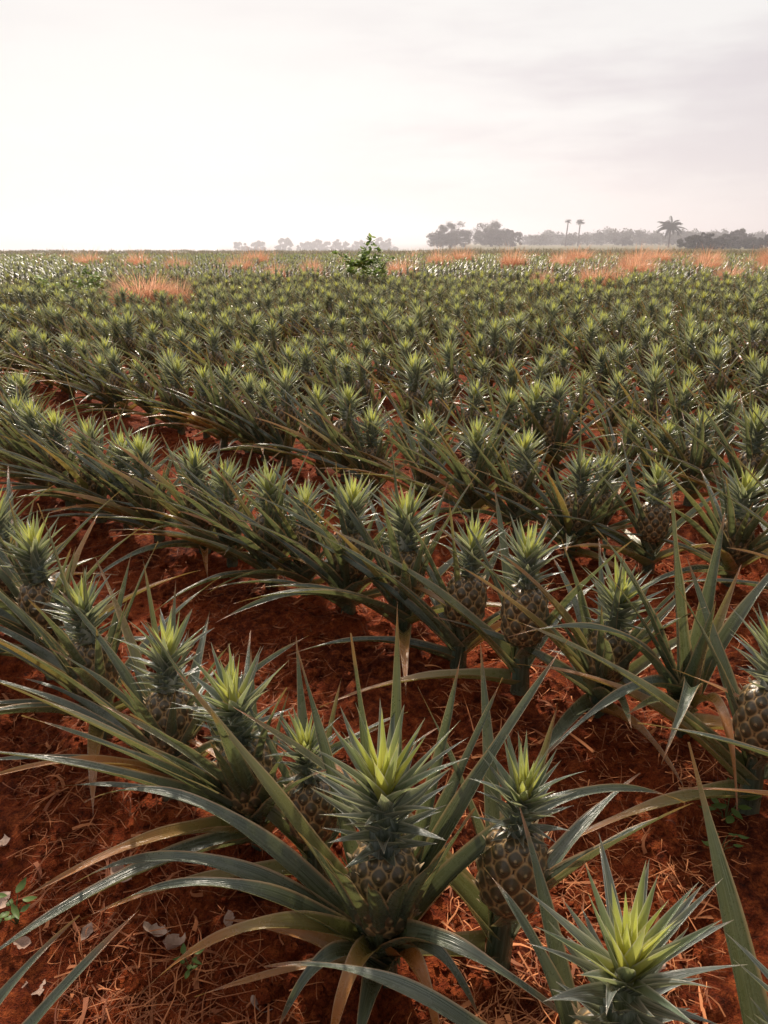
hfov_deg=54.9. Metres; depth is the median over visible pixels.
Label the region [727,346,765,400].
pineapple plant
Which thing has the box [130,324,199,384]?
pineapple plant
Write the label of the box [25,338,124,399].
pineapple plant
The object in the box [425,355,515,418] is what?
pineapple plant
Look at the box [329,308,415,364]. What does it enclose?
pineapple plant
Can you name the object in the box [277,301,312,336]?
pineapple plant
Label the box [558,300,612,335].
pineapple plant
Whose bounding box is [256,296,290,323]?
pineapple plant
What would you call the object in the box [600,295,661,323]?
pineapple plant
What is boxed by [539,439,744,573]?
pineapple plant
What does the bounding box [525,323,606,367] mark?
pineapple plant
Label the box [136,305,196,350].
pineapple plant
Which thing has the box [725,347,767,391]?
pineapple plant
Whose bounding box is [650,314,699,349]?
pineapple plant
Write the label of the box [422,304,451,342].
pineapple plant
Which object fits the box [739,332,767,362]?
pineapple plant
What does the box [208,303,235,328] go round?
pineapple plant
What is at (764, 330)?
pineapple plant
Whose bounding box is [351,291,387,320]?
pineapple plant
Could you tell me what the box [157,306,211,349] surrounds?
pineapple plant
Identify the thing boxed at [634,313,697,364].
pineapple plant
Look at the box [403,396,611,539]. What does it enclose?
pineapple plant
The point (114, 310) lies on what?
pineapple plant
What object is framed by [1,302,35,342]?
pineapple plant
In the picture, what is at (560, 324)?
pineapple plant
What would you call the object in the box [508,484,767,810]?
pineapple plant
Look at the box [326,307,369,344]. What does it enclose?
pineapple plant
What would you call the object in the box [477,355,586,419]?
pineapple plant
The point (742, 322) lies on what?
pineapple plant
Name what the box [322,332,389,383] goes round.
pineapple plant
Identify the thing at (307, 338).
pineapple plant
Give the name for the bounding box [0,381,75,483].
pineapple plant
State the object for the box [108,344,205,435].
pineapple plant
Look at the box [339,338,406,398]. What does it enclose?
pineapple plant
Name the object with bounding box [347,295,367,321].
pineapple plant
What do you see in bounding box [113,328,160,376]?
pineapple plant
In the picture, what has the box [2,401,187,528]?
pineapple plant
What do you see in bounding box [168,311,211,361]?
pineapple plant
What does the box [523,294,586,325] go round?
pineapple plant
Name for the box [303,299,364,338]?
pineapple plant
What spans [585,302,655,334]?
pineapple plant
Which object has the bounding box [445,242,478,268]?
dry grass clump
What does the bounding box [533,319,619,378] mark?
pineapple plant
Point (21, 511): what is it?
pineapple plant
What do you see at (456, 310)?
pineapple plant
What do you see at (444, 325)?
pineapple plant
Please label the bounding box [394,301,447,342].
pineapple plant
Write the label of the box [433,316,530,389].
pineapple plant
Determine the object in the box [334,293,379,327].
pineapple plant
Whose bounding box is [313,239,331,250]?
broadleaf tree
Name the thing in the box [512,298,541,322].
pineapple plant
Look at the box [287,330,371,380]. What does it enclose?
pineapple plant
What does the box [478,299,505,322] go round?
pineapple plant
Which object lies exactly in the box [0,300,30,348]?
pineapple plant
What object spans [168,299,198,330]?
pineapple plant
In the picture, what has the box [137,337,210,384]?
pineapple plant
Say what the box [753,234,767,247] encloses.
bush
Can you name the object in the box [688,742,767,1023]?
pineapple plant
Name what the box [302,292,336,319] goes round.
pineapple plant
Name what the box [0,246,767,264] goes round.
scrub grass
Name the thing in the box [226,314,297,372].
pineapple plant
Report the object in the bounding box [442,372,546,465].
pineapple plant
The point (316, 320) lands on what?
pineapple plant
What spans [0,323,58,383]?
pineapple plant
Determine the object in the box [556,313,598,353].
pineapple plant
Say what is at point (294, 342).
pineapple plant
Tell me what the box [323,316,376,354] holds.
pineapple plant
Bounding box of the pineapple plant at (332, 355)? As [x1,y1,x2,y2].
[266,338,377,420]
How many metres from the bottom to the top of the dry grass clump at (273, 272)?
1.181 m
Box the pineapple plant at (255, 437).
[200,373,301,461]
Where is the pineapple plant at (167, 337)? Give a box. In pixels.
[123,327,180,373]
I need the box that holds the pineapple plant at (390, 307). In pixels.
[350,300,399,341]
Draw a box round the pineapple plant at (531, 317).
[503,308,537,343]
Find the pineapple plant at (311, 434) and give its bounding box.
[240,380,359,475]
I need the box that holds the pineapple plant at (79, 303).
[50,296,85,322]
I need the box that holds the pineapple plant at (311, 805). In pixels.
[82,636,436,918]
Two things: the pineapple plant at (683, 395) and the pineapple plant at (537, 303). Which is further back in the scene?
the pineapple plant at (537, 303)
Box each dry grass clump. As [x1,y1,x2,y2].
[65,248,107,267]
[97,263,187,318]
[116,249,157,268]
[156,252,194,275]
[161,273,205,309]
[222,250,262,276]
[239,244,272,269]
[257,257,297,286]
[292,252,330,280]
[377,253,420,279]
[417,242,456,275]
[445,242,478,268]
[493,241,535,277]
[525,265,556,291]
[545,249,578,277]
[559,246,595,262]
[567,255,618,292]
[603,265,633,291]
[605,247,667,284]
[615,242,659,262]
[617,247,650,267]
[640,242,677,267]
[680,250,728,275]
[687,243,728,263]
[710,260,752,285]
[744,253,767,278]
[752,247,767,261]
[752,247,767,266]
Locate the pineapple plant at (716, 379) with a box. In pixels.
[639,341,767,420]
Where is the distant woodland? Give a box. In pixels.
[521,226,766,245]
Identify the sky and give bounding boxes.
[0,0,767,239]
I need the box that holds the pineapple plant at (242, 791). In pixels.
[0,620,407,949]
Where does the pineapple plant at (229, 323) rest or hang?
on the ground at (20, 1004)
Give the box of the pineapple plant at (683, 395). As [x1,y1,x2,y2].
[599,362,738,445]
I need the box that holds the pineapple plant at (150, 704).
[0,557,303,801]
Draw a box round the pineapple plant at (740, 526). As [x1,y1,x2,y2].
[603,437,767,587]
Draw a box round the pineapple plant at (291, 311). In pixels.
[268,297,310,334]
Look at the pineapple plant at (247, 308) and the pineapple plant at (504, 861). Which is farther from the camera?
the pineapple plant at (247, 308)
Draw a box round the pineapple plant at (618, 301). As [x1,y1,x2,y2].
[584,299,630,332]
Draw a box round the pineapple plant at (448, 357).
[382,336,503,412]
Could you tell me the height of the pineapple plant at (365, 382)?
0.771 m
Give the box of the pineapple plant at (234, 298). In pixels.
[215,288,249,321]
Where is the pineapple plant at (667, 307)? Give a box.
[637,305,682,342]
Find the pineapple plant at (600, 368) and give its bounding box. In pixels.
[549,343,633,398]
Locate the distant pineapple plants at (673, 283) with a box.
[0,252,767,534]
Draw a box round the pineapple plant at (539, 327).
[501,316,559,367]
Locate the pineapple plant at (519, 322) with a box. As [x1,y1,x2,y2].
[471,313,554,369]
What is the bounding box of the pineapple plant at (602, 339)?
[558,330,634,374]
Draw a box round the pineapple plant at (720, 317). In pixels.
[699,314,728,337]
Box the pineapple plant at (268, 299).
[233,291,290,324]
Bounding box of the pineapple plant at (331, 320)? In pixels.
[285,310,355,351]
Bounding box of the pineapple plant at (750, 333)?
[697,311,767,381]
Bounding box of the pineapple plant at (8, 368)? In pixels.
[0,343,56,398]
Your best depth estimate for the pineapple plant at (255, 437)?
5.55 m
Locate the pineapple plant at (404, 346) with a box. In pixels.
[354,330,440,395]
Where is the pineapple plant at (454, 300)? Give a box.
[435,294,469,325]
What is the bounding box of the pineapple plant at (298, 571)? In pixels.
[169,453,388,595]
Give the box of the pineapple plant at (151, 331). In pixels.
[105,321,170,375]
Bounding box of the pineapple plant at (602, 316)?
[551,310,629,364]
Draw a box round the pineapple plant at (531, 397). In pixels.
[455,378,602,481]
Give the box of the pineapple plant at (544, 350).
[506,341,575,390]
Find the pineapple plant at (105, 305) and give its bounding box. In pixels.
[63,300,112,331]
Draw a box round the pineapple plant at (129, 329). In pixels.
[76,308,159,372]
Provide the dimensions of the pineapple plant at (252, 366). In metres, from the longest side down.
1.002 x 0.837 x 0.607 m
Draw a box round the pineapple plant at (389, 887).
[65,605,684,1023]
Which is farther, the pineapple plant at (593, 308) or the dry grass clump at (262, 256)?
the dry grass clump at (262, 256)
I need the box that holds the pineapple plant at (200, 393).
[123,363,261,437]
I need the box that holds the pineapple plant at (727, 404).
[659,385,753,463]
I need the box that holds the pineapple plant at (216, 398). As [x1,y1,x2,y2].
[145,349,275,446]
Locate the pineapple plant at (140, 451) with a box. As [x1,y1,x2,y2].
[24,408,218,542]
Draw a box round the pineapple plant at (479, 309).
[436,297,496,345]
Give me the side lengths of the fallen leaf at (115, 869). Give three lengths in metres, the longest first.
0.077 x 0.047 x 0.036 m
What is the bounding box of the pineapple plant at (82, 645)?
[0,503,267,809]
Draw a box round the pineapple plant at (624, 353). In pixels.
[551,337,666,400]
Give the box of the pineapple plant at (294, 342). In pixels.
[268,335,329,374]
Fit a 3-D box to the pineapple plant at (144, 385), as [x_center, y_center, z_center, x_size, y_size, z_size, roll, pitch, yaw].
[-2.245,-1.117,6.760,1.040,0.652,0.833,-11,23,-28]
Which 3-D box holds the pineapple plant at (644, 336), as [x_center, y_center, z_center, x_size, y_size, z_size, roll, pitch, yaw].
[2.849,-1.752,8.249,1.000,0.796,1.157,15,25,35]
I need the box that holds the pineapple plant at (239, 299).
[211,290,245,322]
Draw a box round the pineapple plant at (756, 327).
[739,317,764,344]
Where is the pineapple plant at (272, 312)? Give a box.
[235,308,302,342]
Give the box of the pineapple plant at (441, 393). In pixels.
[375,365,460,441]
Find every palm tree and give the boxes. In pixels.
[565,219,571,245]
[576,219,584,245]
[657,216,686,247]
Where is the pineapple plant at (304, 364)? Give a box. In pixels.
[231,341,336,413]
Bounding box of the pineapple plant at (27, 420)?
[0,394,109,493]
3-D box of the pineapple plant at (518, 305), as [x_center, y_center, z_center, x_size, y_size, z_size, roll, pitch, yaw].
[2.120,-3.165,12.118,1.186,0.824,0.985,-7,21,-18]
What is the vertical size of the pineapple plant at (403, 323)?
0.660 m
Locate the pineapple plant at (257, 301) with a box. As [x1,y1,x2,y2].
[226,295,264,315]
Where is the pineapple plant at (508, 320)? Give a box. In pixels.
[486,316,529,337]
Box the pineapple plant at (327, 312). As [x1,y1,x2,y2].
[298,292,349,336]
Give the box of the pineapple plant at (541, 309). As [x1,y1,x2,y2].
[535,298,558,322]
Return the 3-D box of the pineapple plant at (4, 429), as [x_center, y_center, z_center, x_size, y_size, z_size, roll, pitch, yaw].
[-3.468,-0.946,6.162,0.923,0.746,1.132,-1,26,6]
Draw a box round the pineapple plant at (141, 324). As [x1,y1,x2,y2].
[107,303,167,346]
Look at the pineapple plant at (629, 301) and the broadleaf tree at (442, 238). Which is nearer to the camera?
the pineapple plant at (629, 301)
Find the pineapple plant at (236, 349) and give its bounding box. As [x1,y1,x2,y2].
[178,332,253,394]
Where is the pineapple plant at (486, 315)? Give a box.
[459,309,492,345]
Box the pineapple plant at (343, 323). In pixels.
[297,316,374,355]
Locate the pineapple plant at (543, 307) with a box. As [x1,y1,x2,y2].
[517,296,566,337]
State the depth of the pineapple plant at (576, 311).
11.27 m
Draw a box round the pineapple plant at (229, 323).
[175,316,261,363]
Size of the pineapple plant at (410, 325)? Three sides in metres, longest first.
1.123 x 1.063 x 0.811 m
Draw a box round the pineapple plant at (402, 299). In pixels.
[392,293,410,315]
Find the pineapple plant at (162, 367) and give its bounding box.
[87,344,191,427]
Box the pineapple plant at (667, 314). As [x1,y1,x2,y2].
[625,298,679,352]
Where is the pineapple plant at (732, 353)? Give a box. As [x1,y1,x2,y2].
[698,328,761,378]
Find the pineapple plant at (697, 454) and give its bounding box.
[590,390,742,506]
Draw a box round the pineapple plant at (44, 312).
[0,300,72,353]
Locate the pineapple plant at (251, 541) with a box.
[113,451,382,610]
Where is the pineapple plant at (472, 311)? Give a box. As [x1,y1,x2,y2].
[461,304,491,331]
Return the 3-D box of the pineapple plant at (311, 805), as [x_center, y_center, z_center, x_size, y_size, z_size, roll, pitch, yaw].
[-0.308,0.688,1.939,0.915,0.577,0.485,-2,20,3]
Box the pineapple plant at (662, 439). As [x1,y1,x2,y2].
[564,390,729,495]
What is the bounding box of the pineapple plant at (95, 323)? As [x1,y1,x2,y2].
[55,315,103,357]
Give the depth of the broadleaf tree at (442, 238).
175.93 m
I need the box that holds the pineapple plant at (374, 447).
[277,396,448,502]
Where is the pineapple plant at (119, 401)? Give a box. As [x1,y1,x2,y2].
[53,339,158,417]
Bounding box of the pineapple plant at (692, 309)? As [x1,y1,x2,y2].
[674,299,699,325]
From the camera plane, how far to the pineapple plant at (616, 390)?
5.96 m
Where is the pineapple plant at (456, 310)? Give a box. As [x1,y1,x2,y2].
[426,300,473,342]
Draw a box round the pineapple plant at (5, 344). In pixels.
[0,327,28,371]
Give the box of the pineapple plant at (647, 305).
[623,298,667,325]
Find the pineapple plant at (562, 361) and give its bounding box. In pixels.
[508,346,588,391]
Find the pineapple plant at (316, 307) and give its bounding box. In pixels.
[286,297,328,337]
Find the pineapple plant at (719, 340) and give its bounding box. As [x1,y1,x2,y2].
[666,331,749,395]
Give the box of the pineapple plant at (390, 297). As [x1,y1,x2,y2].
[378,295,408,320]
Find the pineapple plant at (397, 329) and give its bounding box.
[353,307,420,367]
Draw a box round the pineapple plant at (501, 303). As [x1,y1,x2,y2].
[479,296,513,319]
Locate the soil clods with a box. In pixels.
[0,415,767,1023]
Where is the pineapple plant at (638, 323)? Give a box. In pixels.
[599,315,667,360]
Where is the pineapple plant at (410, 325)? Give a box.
[368,314,441,370]
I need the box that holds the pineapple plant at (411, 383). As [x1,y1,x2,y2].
[332,349,463,448]
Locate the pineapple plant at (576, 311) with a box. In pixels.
[545,301,587,341]
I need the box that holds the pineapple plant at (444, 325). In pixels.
[420,311,465,354]
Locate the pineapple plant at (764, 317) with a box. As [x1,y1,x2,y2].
[746,308,767,330]
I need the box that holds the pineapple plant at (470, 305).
[452,300,477,330]
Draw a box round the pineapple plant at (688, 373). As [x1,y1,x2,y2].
[633,355,723,417]
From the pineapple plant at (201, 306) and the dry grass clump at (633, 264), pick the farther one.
the dry grass clump at (633, 264)
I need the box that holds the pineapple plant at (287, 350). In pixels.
[229,335,322,405]
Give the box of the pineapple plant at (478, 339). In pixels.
[424,324,492,380]
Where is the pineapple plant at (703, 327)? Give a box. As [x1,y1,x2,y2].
[657,317,738,375]
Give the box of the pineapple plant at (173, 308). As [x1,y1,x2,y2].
[146,302,178,327]
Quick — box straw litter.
[0,394,767,1023]
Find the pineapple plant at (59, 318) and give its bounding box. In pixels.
[17,305,92,349]
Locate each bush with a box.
[676,234,705,248]
[685,232,717,249]
[707,236,729,248]
[718,233,741,248]
[740,237,763,248]
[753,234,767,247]
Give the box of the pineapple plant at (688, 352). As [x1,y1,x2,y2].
[640,327,739,381]
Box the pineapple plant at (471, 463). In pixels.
[341,403,550,521]
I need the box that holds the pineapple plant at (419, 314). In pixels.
[389,304,439,347]
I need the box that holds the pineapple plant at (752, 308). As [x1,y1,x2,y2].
[723,299,767,340]
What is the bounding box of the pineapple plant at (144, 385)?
[72,356,192,422]
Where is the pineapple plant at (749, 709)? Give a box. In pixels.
[507,556,767,835]
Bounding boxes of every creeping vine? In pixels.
[26,274,65,301]
[50,262,111,303]
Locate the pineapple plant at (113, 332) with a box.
[70,311,140,363]
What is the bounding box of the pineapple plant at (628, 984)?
[264,808,739,1023]
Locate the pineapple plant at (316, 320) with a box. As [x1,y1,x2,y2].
[277,311,327,353]
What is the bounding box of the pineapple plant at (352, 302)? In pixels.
[325,287,366,324]
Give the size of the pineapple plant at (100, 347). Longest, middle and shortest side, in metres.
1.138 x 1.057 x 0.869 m
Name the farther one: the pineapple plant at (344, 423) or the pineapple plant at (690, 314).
the pineapple plant at (690, 314)
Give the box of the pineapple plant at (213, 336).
[144,323,248,393]
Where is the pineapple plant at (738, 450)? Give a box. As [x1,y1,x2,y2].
[706,398,767,453]
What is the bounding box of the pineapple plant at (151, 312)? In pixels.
[121,300,176,351]
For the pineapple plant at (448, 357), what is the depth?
7.05 m
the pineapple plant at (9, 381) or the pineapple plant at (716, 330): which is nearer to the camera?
the pineapple plant at (9, 381)
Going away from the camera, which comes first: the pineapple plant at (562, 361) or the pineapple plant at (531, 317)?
the pineapple plant at (562, 361)
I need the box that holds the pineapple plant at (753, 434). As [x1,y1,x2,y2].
[604,383,767,534]
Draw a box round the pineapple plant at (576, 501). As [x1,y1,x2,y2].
[462,407,679,578]
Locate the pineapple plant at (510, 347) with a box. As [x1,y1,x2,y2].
[458,328,532,384]
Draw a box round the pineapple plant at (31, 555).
[0,499,195,679]
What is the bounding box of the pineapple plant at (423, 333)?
[375,327,455,370]
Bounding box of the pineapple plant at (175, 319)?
[142,304,199,344]
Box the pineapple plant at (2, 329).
[0,317,28,374]
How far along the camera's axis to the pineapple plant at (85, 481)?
4.29 m
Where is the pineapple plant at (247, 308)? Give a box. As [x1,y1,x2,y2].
[207,303,267,343]
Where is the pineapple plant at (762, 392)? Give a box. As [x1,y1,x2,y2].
[705,370,767,412]
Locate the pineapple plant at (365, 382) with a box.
[304,350,395,420]
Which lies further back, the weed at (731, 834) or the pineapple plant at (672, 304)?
the pineapple plant at (672, 304)
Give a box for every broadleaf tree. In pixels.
[233,241,249,250]
[250,240,266,250]
[274,237,293,250]
[296,241,314,250]
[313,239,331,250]
[331,239,349,250]
[349,240,365,250]
[364,237,385,250]
[379,238,398,250]
[426,221,472,247]
[472,220,509,246]
[496,229,522,246]
[613,236,632,245]
[726,228,757,247]
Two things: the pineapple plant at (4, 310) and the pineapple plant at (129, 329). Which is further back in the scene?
the pineapple plant at (4, 310)
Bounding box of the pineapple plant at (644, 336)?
[590,322,674,386]
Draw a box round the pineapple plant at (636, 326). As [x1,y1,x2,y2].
[611,313,660,344]
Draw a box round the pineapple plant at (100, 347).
[35,324,134,407]
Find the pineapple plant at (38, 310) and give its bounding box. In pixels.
[0,304,44,346]
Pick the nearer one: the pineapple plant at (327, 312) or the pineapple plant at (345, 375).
the pineapple plant at (345, 375)
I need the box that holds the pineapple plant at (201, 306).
[174,298,208,325]
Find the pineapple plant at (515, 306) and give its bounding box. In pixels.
[494,292,536,318]
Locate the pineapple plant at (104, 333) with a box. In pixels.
[59,317,124,359]
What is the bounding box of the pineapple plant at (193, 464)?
[73,430,301,584]
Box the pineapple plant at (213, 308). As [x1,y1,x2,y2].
[174,297,220,328]
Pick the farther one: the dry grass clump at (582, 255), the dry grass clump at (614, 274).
the dry grass clump at (582, 255)
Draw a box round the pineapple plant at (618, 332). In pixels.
[574,308,635,361]
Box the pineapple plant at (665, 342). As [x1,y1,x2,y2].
[626,336,680,387]
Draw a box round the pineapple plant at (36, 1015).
[0,881,139,1023]
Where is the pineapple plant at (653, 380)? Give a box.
[573,360,696,447]
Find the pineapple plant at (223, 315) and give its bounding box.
[170,297,236,357]
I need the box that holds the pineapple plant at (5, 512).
[0,466,119,612]
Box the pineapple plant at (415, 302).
[388,297,434,334]
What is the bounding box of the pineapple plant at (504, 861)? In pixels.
[194,643,691,996]
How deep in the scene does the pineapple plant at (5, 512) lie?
3.01 m
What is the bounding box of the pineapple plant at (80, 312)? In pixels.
[64,304,90,332]
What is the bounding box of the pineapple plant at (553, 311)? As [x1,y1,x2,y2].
[510,301,564,347]
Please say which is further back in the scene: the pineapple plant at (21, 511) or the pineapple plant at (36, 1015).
the pineapple plant at (21, 511)
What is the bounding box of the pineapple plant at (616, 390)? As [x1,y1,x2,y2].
[542,361,649,439]
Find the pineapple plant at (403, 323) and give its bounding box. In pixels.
[373,314,410,349]
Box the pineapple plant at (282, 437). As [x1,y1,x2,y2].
[202,352,309,466]
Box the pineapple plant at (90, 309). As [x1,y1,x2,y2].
[62,297,98,334]
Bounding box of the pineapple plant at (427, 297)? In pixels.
[400,290,436,318]
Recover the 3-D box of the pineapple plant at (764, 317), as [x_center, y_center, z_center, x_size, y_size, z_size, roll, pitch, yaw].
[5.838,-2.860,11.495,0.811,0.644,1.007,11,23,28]
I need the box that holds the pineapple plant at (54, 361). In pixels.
[6,327,79,390]
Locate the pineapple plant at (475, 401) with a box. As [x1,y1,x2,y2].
[405,377,498,455]
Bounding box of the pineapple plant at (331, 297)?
[301,289,339,326]
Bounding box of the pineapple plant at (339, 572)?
[183,456,461,621]
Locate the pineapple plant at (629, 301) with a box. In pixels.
[597,293,638,321]
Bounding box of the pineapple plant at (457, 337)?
[426,318,475,363]
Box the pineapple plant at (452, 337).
[398,327,473,372]
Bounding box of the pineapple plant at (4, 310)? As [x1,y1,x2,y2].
[0,304,21,338]
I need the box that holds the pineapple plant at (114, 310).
[79,305,121,336]
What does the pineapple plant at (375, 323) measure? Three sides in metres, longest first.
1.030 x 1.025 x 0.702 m
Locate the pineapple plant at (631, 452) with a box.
[551,377,675,493]
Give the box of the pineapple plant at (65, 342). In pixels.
[4,330,78,399]
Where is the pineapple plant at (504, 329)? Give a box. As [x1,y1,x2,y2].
[454,313,526,353]
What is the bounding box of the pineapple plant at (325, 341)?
[282,331,338,381]
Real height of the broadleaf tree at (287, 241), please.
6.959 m
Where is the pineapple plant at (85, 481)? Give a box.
[0,374,176,533]
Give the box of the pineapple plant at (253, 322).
[199,307,268,372]
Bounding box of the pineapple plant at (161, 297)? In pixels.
[135,290,174,326]
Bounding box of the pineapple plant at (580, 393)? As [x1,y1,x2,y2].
[521,364,621,433]
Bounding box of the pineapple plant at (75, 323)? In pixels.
[41,315,91,360]
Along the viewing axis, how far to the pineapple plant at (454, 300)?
12.66 m
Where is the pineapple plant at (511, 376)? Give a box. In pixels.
[455,356,530,410]
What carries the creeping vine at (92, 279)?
on the ground at (20, 1004)
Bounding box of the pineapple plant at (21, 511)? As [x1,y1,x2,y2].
[15,485,115,574]
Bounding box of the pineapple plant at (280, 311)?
[240,305,290,352]
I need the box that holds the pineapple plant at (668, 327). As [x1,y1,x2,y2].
[621,315,678,351]
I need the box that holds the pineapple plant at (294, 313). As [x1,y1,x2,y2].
[247,302,311,349]
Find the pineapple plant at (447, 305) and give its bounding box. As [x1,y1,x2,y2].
[432,298,465,317]
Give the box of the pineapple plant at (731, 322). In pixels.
[718,314,760,358]
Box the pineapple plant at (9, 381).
[0,371,73,428]
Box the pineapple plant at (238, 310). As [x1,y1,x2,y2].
[209,303,257,338]
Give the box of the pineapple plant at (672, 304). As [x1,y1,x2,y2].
[636,301,686,332]
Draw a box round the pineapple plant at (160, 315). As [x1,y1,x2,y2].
[128,303,173,350]
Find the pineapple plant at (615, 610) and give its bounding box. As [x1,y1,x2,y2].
[433,526,727,786]
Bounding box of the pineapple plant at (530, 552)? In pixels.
[320,486,633,706]
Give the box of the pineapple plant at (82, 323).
[33,308,96,355]
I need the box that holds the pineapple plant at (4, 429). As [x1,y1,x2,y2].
[0,367,48,432]
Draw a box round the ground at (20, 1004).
[0,240,767,1023]
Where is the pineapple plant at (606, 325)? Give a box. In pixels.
[577,313,634,342]
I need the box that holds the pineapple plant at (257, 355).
[208,340,297,403]
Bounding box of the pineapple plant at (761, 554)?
[651,439,767,589]
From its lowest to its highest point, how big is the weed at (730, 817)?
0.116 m
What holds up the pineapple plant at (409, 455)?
on the ground at (20, 1004)
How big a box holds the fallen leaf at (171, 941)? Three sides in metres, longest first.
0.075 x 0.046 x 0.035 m
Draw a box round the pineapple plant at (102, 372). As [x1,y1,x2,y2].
[47,342,131,414]
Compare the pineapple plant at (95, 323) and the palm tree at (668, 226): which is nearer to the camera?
the pineapple plant at (95, 323)
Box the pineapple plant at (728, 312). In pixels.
[695,302,736,336]
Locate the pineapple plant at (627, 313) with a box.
[602,303,653,340]
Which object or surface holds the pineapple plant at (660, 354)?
on the ground at (20, 1004)
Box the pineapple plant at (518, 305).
[486,295,528,329]
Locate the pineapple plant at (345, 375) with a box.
[275,342,390,423]
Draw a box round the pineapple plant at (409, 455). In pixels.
[304,391,497,522]
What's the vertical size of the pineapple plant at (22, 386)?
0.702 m
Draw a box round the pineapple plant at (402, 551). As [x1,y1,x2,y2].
[233,422,514,690]
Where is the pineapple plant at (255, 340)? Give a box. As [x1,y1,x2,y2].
[221,319,287,364]
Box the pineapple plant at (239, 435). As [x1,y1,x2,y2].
[161,371,280,452]
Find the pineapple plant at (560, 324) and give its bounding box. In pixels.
[525,310,582,354]
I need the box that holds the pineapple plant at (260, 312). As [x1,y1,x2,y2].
[235,308,267,340]
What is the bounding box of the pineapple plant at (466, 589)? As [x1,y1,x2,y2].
[287,488,574,668]
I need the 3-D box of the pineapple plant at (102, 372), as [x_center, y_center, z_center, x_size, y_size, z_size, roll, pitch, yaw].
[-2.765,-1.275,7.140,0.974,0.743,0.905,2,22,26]
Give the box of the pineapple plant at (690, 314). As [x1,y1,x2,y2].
[669,306,698,334]
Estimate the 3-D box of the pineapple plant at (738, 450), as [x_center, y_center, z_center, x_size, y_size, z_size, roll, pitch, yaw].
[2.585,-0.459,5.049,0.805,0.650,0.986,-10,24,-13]
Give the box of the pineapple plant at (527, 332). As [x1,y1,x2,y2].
[475,311,538,352]
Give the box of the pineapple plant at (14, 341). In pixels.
[0,331,28,378]
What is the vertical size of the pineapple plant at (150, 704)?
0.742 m
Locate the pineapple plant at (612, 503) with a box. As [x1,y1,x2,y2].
[481,445,681,559]
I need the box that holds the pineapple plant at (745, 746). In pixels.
[638,669,767,795]
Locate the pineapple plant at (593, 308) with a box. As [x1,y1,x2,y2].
[566,298,600,331]
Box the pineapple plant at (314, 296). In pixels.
[288,292,323,318]
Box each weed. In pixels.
[0,877,36,923]
[172,943,204,978]
[328,233,386,289]
[373,254,394,283]
[699,777,760,822]
[702,833,748,850]
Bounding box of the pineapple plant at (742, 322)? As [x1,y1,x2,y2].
[711,314,748,350]
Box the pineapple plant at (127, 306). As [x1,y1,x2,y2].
[101,302,147,343]
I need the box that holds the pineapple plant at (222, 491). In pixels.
[92,444,321,579]
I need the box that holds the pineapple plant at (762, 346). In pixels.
[735,331,767,360]
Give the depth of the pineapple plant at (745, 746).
1.81 m
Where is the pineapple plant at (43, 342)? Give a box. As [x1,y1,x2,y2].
[3,331,60,387]
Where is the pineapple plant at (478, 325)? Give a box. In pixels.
[457,311,489,357]
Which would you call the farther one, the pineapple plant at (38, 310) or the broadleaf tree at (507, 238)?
the broadleaf tree at (507, 238)
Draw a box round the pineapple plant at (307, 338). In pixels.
[270,332,330,375]
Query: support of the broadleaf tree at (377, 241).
on the ground at (20, 1004)
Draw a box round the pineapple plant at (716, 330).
[695,319,731,349]
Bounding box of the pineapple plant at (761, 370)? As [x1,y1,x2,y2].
[695,353,767,420]
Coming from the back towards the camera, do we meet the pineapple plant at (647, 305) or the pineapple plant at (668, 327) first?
the pineapple plant at (647, 305)
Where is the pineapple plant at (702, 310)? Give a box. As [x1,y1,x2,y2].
[674,295,725,337]
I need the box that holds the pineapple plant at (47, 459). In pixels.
[0,396,115,506]
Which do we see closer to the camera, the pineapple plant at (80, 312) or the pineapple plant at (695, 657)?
the pineapple plant at (695, 657)
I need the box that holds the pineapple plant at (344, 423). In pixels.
[238,356,405,482]
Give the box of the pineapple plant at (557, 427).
[450,370,634,479]
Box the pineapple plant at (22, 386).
[0,368,77,433]
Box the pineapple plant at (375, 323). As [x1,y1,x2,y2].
[348,306,383,345]
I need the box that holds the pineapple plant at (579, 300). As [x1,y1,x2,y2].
[560,292,591,323]
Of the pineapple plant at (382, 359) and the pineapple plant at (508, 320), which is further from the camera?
the pineapple plant at (508, 320)
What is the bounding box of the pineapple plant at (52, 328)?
[19,304,68,354]
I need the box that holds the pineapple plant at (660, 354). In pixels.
[587,340,681,408]
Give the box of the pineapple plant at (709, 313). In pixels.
[692,306,733,324]
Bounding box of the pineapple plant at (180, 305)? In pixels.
[145,296,190,335]
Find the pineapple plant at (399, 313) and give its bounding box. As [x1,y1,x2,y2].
[370,306,408,325]
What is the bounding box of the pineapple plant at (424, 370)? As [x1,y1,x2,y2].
[369,350,458,401]
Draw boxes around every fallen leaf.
[0,834,9,846]
[0,891,10,908]
[13,936,30,948]
[21,979,45,995]
[81,922,93,940]
[110,862,131,881]
[143,921,170,936]
[163,933,185,949]
[223,910,234,926]
[250,995,272,1011]
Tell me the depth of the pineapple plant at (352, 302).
12.90 m
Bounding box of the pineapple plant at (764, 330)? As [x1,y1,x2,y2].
[734,319,767,360]
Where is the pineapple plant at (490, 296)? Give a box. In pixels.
[463,293,512,321]
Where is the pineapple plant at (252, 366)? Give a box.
[204,345,276,403]
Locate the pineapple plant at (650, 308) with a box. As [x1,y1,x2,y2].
[605,297,663,330]
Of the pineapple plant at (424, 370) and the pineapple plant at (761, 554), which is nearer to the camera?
the pineapple plant at (761, 554)

